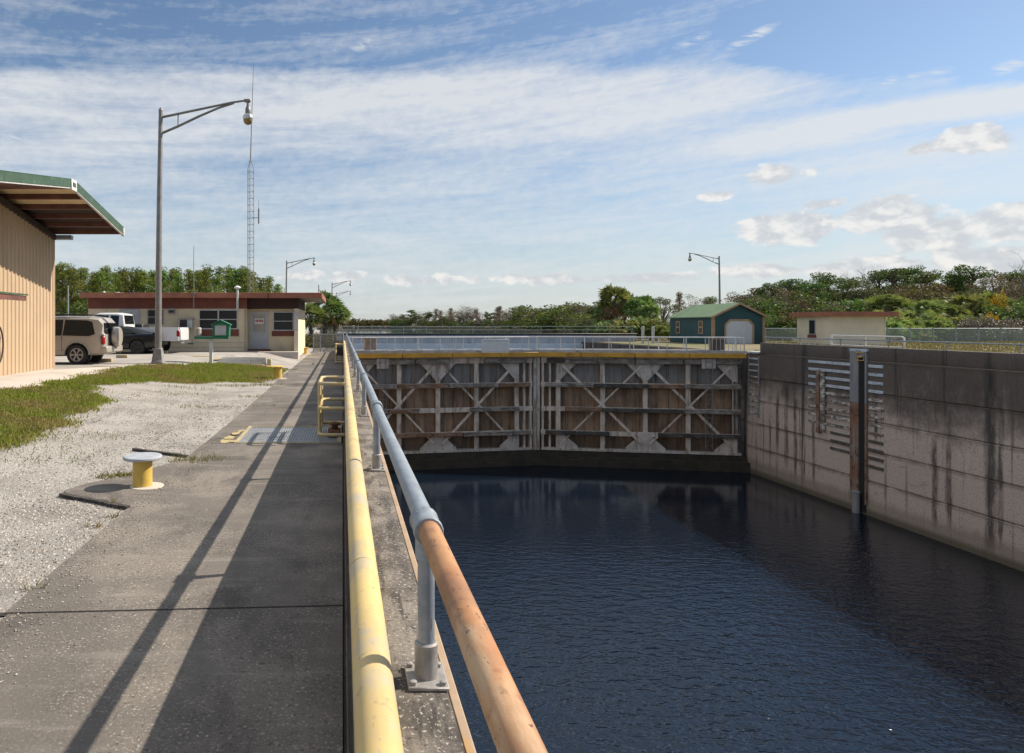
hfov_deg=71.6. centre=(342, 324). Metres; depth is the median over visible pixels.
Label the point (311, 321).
palm tree
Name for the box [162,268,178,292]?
pine tree
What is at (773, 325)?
shrub
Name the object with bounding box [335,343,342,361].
ladder guard
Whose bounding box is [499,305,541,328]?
shrub
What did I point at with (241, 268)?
pine tree
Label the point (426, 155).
sky
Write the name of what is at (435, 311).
cypress tree
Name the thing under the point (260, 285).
pine tree
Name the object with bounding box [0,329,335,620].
gravel ground
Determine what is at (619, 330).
palmetto
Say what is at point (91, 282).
pine tree
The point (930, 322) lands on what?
palmetto
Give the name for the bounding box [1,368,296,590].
gravel weeds
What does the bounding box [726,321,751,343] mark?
roller door
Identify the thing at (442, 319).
shrub
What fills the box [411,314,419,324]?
pine tree
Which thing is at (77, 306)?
shrub
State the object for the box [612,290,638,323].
palm tree
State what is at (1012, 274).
pine tree
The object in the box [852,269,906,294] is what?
pine tree
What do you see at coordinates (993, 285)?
bare brown tree
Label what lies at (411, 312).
pine tree
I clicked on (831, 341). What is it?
pipe guard
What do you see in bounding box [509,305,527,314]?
pine tree
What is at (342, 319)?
palm tree
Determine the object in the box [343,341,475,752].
lock wall
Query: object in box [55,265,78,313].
pine tree
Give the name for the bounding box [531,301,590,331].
shrub
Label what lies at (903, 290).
bare brown tree
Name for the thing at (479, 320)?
bare brown tree
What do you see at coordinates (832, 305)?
shrub
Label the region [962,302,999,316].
palm tree
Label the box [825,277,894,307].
oak tree
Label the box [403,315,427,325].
shrub
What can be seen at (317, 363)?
walkway
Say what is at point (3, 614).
walkway joint
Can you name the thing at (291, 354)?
sidewalk
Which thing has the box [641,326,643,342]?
marker post
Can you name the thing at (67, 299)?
plain pole
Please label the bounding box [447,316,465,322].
oak tree
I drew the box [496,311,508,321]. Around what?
oak tree
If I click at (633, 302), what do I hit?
palm tree
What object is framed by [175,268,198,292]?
pine tree
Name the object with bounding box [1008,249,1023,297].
bare tree
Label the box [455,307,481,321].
bare brown tree
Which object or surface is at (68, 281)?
pine tree
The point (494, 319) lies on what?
cypress tree
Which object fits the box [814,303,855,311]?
bare brown tree
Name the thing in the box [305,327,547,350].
pool water
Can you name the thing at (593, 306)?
pine tree
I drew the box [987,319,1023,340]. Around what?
shrub
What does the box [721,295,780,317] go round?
bare brown tree
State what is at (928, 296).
oak tree
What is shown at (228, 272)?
pine tree
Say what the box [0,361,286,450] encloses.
lawn grass
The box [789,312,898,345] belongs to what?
control hut
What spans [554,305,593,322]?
oak tree
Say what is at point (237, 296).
vent pipe
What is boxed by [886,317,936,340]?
palmetto
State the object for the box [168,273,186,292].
pine tree
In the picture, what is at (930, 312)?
palmetto
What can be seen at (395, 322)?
shrub
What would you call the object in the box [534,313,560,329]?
shrub
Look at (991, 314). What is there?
shrub
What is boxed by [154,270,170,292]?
pine tree
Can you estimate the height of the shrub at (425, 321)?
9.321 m
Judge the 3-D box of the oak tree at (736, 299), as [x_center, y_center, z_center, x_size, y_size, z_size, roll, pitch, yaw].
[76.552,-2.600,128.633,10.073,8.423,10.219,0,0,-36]
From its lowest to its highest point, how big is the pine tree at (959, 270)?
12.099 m
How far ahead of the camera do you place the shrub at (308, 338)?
53.02 m
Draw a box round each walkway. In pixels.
[0,606,342,752]
[4,443,342,612]
[205,426,247,442]
[226,385,342,442]
[273,368,342,384]
[293,359,342,367]
[304,351,342,358]
[315,347,336,350]
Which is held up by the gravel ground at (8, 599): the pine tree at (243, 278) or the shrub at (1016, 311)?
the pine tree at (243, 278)
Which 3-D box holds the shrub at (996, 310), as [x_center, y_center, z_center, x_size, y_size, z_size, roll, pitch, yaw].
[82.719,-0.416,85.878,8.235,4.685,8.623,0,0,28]
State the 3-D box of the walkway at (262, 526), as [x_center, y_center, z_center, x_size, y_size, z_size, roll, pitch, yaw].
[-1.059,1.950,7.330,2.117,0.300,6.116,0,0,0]
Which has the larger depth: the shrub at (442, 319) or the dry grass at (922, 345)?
the shrub at (442, 319)
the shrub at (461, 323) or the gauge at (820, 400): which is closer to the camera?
the gauge at (820, 400)
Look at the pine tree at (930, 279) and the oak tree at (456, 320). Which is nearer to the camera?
the pine tree at (930, 279)
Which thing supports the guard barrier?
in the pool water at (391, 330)
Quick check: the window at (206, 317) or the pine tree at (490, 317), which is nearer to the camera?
the window at (206, 317)
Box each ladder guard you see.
[318,376,344,436]
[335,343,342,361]
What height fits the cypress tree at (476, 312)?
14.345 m
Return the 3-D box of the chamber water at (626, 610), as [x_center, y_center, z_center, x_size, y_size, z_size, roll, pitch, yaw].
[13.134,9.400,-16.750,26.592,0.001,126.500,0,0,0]
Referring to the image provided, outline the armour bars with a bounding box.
[808,360,883,470]
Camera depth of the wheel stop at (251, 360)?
29.40 m
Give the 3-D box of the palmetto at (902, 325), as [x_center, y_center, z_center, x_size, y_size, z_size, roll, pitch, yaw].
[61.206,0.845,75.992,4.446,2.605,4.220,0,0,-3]
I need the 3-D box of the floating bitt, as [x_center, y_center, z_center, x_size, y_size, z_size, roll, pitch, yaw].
[25.810,1.575,34.059,0.052,0.424,0.498,0,0,0]
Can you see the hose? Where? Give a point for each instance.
(2, 345)
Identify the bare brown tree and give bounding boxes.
[411,311,432,320]
[440,310,458,325]
[444,305,480,322]
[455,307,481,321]
[472,314,489,322]
[495,309,513,321]
[568,306,589,323]
[674,294,717,311]
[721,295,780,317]
[755,286,823,319]
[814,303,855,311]
[866,284,923,298]
[925,288,960,299]
[948,278,1022,299]
[968,271,1021,299]
[989,276,1023,301]
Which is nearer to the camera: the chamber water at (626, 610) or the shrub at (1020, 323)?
the chamber water at (626, 610)
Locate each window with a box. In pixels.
[119,309,139,323]
[147,309,163,324]
[199,310,238,335]
[272,312,293,335]
[295,312,297,330]
[676,321,679,332]
[698,321,702,333]
[807,320,815,337]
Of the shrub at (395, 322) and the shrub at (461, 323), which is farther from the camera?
the shrub at (395, 322)
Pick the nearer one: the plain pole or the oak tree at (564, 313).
the plain pole
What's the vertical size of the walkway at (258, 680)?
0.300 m
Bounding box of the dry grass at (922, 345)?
[754,340,1023,352]
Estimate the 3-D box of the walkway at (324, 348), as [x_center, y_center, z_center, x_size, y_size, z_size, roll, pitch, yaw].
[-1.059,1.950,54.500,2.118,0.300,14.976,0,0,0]
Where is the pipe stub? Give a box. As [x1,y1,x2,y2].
[851,490,860,512]
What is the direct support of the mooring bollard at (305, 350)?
on the gravel ground at (8, 599)
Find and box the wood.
[317,318,394,325]
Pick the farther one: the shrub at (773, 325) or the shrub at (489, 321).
the shrub at (489, 321)
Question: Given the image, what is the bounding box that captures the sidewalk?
[259,351,298,358]
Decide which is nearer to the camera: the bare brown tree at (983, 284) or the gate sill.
the gate sill
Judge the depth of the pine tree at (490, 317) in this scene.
459.19 m
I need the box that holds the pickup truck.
[97,313,192,352]
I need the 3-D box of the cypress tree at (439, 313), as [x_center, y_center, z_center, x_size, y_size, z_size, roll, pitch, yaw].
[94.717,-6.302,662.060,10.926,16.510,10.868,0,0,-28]
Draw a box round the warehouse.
[0,170,124,375]
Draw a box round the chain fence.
[765,328,1023,341]
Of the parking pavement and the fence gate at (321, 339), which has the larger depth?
the fence gate at (321, 339)
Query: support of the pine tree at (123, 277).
on the gravel ground at (8, 599)
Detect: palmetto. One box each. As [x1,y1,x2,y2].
[582,318,605,332]
[595,320,621,332]
[607,318,647,339]
[620,316,657,339]
[638,316,669,340]
[649,325,669,340]
[873,309,917,340]
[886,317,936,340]
[886,321,916,340]
[890,309,946,340]
[905,315,955,340]
[920,316,965,340]
[926,312,982,339]
[953,312,1007,339]
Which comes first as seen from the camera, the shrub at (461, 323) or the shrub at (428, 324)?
the shrub at (461, 323)
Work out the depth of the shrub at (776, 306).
98.00 m
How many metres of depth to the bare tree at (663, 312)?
111.44 m
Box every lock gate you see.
[349,336,538,454]
[536,336,746,455]
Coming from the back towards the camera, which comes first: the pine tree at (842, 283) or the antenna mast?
the pine tree at (842, 283)
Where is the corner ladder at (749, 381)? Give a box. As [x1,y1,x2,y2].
[747,351,759,417]
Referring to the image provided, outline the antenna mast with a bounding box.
[248,63,258,292]
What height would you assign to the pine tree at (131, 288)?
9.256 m
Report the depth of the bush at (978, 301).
88.98 m
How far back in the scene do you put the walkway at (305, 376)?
24.29 m
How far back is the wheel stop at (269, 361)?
29.40 m
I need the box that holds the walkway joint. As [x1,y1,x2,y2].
[0,605,342,616]
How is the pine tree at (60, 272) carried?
on the gravel ground at (8, 599)
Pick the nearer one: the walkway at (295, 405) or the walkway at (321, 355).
the walkway at (295, 405)
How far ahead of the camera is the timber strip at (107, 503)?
6.94 m
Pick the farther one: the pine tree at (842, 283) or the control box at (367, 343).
the pine tree at (842, 283)
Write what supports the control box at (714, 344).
on the lock gate at (679, 401)
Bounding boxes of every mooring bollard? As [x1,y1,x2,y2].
[123,452,163,489]
[266,365,286,378]
[303,347,307,354]
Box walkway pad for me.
[65,461,186,507]
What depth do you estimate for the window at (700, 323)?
67.61 m
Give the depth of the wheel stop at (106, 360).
25.47 m
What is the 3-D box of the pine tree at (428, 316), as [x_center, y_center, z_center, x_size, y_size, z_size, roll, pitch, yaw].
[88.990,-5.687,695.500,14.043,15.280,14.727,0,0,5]
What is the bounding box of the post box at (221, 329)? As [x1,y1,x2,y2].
[194,320,231,363]
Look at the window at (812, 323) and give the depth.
62.11 m
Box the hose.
[0,327,3,362]
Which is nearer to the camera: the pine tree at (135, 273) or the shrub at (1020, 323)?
the shrub at (1020, 323)
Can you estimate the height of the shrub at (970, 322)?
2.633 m
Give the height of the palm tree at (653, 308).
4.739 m
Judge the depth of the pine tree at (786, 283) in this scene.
119.84 m
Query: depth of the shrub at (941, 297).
104.62 m
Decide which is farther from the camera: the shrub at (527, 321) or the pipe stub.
the shrub at (527, 321)
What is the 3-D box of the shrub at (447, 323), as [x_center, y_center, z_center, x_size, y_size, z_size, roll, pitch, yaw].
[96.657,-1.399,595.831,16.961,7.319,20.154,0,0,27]
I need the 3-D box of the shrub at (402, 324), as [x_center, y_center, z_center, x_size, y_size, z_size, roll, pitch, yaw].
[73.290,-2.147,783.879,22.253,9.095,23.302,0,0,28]
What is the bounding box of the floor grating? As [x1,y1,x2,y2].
[234,426,341,442]
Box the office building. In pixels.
[80,285,325,355]
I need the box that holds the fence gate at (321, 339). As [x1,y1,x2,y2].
[313,332,342,351]
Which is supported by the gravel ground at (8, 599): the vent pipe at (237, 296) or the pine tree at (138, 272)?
the pine tree at (138, 272)
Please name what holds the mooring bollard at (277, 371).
on the gravel ground at (8, 599)
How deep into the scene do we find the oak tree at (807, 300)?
101.66 m
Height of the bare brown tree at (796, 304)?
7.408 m
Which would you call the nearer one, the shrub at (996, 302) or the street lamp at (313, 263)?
the street lamp at (313, 263)
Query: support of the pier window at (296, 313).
in the office building
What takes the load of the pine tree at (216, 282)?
on the gravel ground at (8, 599)
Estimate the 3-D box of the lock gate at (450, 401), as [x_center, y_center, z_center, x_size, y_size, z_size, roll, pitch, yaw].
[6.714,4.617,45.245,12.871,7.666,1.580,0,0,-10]
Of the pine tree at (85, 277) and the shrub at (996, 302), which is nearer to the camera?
the shrub at (996, 302)
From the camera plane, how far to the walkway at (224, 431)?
11.32 m
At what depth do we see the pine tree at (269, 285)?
91.06 m
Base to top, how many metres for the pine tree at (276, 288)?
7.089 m
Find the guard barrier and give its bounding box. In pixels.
[337,326,636,349]
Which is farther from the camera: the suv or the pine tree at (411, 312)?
the pine tree at (411, 312)
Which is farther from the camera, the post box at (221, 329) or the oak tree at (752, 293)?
the oak tree at (752, 293)
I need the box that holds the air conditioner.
[178,318,194,327]
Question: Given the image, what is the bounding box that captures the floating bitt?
[856,352,863,360]
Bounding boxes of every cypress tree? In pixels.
[430,309,438,321]
[437,310,443,325]
[470,309,479,325]
[492,307,498,325]
[493,306,502,323]
[674,292,685,310]
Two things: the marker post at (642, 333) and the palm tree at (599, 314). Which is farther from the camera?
the palm tree at (599, 314)
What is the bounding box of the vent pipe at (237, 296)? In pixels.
[234,286,240,309]
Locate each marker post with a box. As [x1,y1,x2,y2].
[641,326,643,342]
[651,326,653,342]
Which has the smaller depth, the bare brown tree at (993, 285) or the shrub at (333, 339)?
the shrub at (333, 339)
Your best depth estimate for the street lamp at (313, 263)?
79.22 m
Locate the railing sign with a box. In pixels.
[482,339,508,352]
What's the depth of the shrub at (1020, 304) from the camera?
92.60 m
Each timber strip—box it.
[59,492,129,509]
[132,448,187,457]
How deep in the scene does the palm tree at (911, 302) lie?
86.34 m
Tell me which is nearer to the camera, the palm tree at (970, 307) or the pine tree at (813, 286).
the palm tree at (970, 307)
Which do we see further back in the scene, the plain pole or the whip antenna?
the plain pole
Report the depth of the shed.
65.50 m
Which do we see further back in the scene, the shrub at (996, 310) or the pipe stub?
the shrub at (996, 310)
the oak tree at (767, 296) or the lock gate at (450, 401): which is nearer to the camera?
the lock gate at (450, 401)
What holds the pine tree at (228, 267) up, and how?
on the gravel ground at (8, 599)
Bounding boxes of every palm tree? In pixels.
[305,303,330,345]
[308,290,346,332]
[320,306,353,340]
[592,301,618,323]
[597,283,631,322]
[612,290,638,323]
[621,296,646,338]
[636,301,660,339]
[637,295,659,322]
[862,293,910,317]
[880,297,921,318]
[903,299,947,339]
[921,298,957,337]
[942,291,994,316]
[943,304,973,317]
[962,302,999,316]
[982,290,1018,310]
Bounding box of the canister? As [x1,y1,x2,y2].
[195,327,201,335]
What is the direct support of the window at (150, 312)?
in the office building
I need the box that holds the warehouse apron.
[0,366,123,388]
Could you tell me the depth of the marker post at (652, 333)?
66.90 m
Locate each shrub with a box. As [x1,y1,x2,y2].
[60,300,87,313]
[73,303,87,313]
[305,332,336,347]
[305,333,325,347]
[317,331,345,346]
[387,318,407,325]
[396,319,413,325]
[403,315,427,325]
[416,319,429,325]
[424,319,437,325]
[431,316,448,325]
[443,321,460,325]
[457,320,466,325]
[464,319,475,325]
[475,321,489,325]
[481,319,493,325]
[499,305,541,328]
[513,304,570,330]
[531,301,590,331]
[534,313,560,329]
[556,312,622,332]
[654,318,669,324]
[743,296,804,320]
[765,313,796,340]
[765,314,796,340]
[773,294,866,314]
[838,296,912,317]
[892,289,965,315]
[945,318,997,340]
[953,314,1022,340]
[976,304,1023,322]
[982,312,999,323]
[985,305,1023,323]
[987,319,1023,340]
[988,289,1008,309]
[1007,317,1023,339]
[1012,294,1023,318]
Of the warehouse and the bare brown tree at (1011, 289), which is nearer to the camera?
the warehouse
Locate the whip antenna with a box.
[192,255,194,308]
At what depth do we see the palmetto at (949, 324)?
76.85 m
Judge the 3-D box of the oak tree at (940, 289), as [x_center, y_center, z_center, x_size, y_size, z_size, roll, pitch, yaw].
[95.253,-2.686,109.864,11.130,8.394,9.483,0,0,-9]
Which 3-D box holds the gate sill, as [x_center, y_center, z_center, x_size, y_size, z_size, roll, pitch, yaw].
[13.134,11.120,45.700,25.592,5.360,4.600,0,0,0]
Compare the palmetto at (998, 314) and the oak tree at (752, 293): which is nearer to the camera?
the palmetto at (998, 314)
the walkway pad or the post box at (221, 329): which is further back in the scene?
the post box at (221, 329)
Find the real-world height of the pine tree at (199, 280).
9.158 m
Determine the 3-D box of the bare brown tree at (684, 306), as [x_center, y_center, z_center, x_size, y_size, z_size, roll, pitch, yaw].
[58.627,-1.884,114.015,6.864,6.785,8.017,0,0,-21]
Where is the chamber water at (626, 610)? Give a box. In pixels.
[388,465,1023,752]
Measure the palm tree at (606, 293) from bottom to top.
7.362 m
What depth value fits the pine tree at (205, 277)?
89.79 m
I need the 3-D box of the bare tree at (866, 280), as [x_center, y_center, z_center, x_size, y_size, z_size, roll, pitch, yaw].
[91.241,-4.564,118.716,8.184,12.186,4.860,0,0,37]
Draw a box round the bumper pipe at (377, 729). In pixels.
[343,340,403,752]
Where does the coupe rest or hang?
on the parking pavement
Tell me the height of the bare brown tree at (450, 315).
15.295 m
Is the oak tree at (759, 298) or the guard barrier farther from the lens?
the oak tree at (759, 298)
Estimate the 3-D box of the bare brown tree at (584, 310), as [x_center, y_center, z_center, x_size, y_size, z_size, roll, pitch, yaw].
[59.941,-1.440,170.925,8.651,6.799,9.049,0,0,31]
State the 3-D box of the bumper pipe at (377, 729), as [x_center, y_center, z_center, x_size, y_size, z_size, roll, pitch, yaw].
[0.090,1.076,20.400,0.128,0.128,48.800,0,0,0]
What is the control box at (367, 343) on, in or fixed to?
attached to the lock gate at (450, 401)
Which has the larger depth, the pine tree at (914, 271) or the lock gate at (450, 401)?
the pine tree at (914, 271)
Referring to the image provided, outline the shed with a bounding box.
[667,302,768,343]
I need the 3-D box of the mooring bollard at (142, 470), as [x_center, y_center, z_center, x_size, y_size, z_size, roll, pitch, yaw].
[-2.217,1.651,7.610,0.451,0.398,0.424,0,0,0]
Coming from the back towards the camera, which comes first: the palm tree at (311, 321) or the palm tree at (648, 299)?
the palm tree at (648, 299)
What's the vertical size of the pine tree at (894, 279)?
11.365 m
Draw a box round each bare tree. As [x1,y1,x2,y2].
[655,297,681,322]
[840,264,889,291]
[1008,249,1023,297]
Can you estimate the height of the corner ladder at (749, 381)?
4.120 m
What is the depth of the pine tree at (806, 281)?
124.50 m
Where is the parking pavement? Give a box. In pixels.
[54,352,299,369]
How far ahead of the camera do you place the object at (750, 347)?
66.82 m
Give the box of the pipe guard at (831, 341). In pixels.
[830,335,904,347]
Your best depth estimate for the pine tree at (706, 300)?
119.61 m
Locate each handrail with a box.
[346,334,547,752]
[764,337,1023,352]
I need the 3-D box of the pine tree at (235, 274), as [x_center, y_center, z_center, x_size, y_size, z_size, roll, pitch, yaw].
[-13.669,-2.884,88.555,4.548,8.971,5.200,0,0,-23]
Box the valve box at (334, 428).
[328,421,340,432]
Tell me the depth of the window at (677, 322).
72.16 m
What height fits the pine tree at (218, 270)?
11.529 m
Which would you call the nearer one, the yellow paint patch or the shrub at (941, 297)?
the yellow paint patch
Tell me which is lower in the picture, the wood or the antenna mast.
the wood
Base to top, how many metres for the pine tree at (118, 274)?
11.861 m
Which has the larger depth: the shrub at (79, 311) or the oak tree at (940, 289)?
the oak tree at (940, 289)
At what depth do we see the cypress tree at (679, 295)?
117.78 m
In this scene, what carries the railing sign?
attached to the lock gate at (450, 401)
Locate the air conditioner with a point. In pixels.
(187, 322)
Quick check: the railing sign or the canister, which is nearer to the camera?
the canister
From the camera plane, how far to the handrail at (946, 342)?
31.80 m
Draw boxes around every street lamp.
[151,99,252,363]
[285,258,315,292]
[331,281,350,332]
[688,253,720,303]
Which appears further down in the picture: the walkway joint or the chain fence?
the walkway joint
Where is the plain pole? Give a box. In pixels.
[67,285,68,313]
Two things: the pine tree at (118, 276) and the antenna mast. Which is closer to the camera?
the antenna mast
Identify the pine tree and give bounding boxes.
[55,261,79,313]
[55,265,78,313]
[55,268,84,313]
[57,263,79,311]
[66,267,95,305]
[70,273,101,309]
[76,267,90,292]
[81,270,109,309]
[97,265,119,292]
[110,267,121,289]
[110,272,122,291]
[112,271,132,292]
[116,267,134,292]
[123,271,138,292]
[130,269,147,292]
[130,271,154,292]
[131,267,145,292]
[144,269,155,292]
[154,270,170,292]
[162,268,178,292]
[166,267,183,292]
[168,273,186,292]
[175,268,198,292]
[191,270,210,292]
[194,267,214,292]
[196,264,214,292]
[205,274,225,292]
[210,266,225,291]
[218,268,237,292]
[220,264,235,289]
[225,269,246,292]
[230,265,256,291]
[233,267,257,292]
[241,272,259,292]
[251,277,273,292]
[262,278,274,292]
[270,284,284,292]
[406,310,416,316]
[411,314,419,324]
[423,312,434,322]
[484,312,496,324]
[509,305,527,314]
[584,301,599,319]
[700,296,718,303]
[754,283,785,302]
[770,278,808,304]
[790,280,817,297]
[798,281,831,310]
[810,272,844,300]
[826,277,867,301]
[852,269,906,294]
[872,268,917,293]
[885,265,926,291]
[908,269,947,296]
[917,273,968,296]
[941,264,998,293]
[994,270,1023,296]
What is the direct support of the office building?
on the gravel ground at (8, 599)
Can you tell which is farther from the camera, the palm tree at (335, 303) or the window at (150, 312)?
the palm tree at (335, 303)
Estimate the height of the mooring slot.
8.100 m
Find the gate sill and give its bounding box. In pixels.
[383,449,750,472]
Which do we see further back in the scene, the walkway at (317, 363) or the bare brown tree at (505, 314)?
the bare brown tree at (505, 314)
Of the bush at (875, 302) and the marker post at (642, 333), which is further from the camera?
the bush at (875, 302)
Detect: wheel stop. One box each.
[99,358,112,361]
[116,355,127,357]
[216,357,265,363]
[267,359,271,365]
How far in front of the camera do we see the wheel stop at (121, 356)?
28.52 m
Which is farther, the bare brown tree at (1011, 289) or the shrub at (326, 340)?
the bare brown tree at (1011, 289)
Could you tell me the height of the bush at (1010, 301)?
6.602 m
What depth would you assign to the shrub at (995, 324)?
74.68 m
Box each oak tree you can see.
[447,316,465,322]
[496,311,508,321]
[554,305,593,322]
[560,303,587,323]
[577,307,601,325]
[722,289,761,303]
[724,285,786,302]
[741,297,767,305]
[750,293,770,302]
[778,288,841,311]
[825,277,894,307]
[897,289,933,300]
[905,282,954,300]
[949,288,987,305]
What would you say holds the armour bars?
attached to the lock wall at (952, 448)
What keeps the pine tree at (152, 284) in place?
on the gravel ground at (8, 599)
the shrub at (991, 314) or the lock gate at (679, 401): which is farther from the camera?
the shrub at (991, 314)
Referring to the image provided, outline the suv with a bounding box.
[55,314,122,364]
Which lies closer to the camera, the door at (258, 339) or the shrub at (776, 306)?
the door at (258, 339)
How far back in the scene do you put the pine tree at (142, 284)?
97.12 m
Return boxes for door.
[251,313,266,348]
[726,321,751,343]
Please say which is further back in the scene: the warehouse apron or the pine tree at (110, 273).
the pine tree at (110, 273)
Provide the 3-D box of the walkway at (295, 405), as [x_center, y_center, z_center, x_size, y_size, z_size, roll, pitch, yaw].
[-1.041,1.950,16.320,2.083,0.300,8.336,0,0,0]
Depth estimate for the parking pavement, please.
29.03 m
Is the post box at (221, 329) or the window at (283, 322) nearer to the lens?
the post box at (221, 329)
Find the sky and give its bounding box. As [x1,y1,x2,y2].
[0,0,1023,324]
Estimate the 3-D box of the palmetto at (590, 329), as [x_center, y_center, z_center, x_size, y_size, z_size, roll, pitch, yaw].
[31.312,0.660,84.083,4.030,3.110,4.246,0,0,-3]
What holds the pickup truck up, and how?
on the parking pavement
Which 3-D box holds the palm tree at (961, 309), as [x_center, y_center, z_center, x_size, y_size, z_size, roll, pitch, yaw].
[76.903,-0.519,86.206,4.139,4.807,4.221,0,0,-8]
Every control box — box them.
[364,338,376,349]
[709,339,723,349]
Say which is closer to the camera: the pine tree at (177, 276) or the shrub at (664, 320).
the shrub at (664, 320)
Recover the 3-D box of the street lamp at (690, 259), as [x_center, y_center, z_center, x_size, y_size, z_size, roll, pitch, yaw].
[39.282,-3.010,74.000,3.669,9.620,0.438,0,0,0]
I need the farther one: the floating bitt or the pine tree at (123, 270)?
the pine tree at (123, 270)
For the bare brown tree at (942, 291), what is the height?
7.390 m
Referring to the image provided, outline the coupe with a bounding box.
[117,326,167,353]
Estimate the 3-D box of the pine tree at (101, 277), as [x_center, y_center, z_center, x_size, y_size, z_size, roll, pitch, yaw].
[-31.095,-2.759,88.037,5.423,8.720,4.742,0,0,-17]
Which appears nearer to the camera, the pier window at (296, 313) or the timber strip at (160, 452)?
the timber strip at (160, 452)
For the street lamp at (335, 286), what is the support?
on the gravel ground at (8, 599)
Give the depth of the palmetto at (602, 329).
81.84 m
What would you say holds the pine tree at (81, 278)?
on the gravel ground at (8, 599)
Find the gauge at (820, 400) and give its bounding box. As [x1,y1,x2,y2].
[816,370,824,432]
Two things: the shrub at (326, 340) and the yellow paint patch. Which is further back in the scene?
the shrub at (326, 340)
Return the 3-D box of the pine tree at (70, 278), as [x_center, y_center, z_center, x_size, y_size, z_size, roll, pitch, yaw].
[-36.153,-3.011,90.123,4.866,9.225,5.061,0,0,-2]
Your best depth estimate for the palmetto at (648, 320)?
78.33 m
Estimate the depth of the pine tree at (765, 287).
124.28 m
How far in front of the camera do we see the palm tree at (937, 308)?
83.22 m
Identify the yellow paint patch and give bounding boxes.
[220,439,230,442]
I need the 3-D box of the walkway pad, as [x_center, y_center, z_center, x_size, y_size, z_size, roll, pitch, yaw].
[-2.535,1.847,7.885,0.970,0.100,2.330,0,0,0]
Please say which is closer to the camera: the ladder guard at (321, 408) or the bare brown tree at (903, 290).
the ladder guard at (321, 408)
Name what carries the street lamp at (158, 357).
on the parking pavement
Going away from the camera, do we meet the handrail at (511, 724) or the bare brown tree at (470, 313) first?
the handrail at (511, 724)
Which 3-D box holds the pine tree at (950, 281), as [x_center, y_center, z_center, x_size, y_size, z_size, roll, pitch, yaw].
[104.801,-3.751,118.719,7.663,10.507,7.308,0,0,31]
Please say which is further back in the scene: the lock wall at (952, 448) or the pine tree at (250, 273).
the pine tree at (250, 273)
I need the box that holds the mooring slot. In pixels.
[849,348,868,512]
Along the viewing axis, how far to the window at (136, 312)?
36.28 m
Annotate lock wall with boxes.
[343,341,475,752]
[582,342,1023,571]
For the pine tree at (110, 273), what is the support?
on the gravel ground at (8, 599)
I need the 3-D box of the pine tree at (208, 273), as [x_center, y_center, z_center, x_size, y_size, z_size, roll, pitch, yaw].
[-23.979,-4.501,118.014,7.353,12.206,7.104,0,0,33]
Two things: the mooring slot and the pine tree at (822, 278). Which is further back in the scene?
the pine tree at (822, 278)

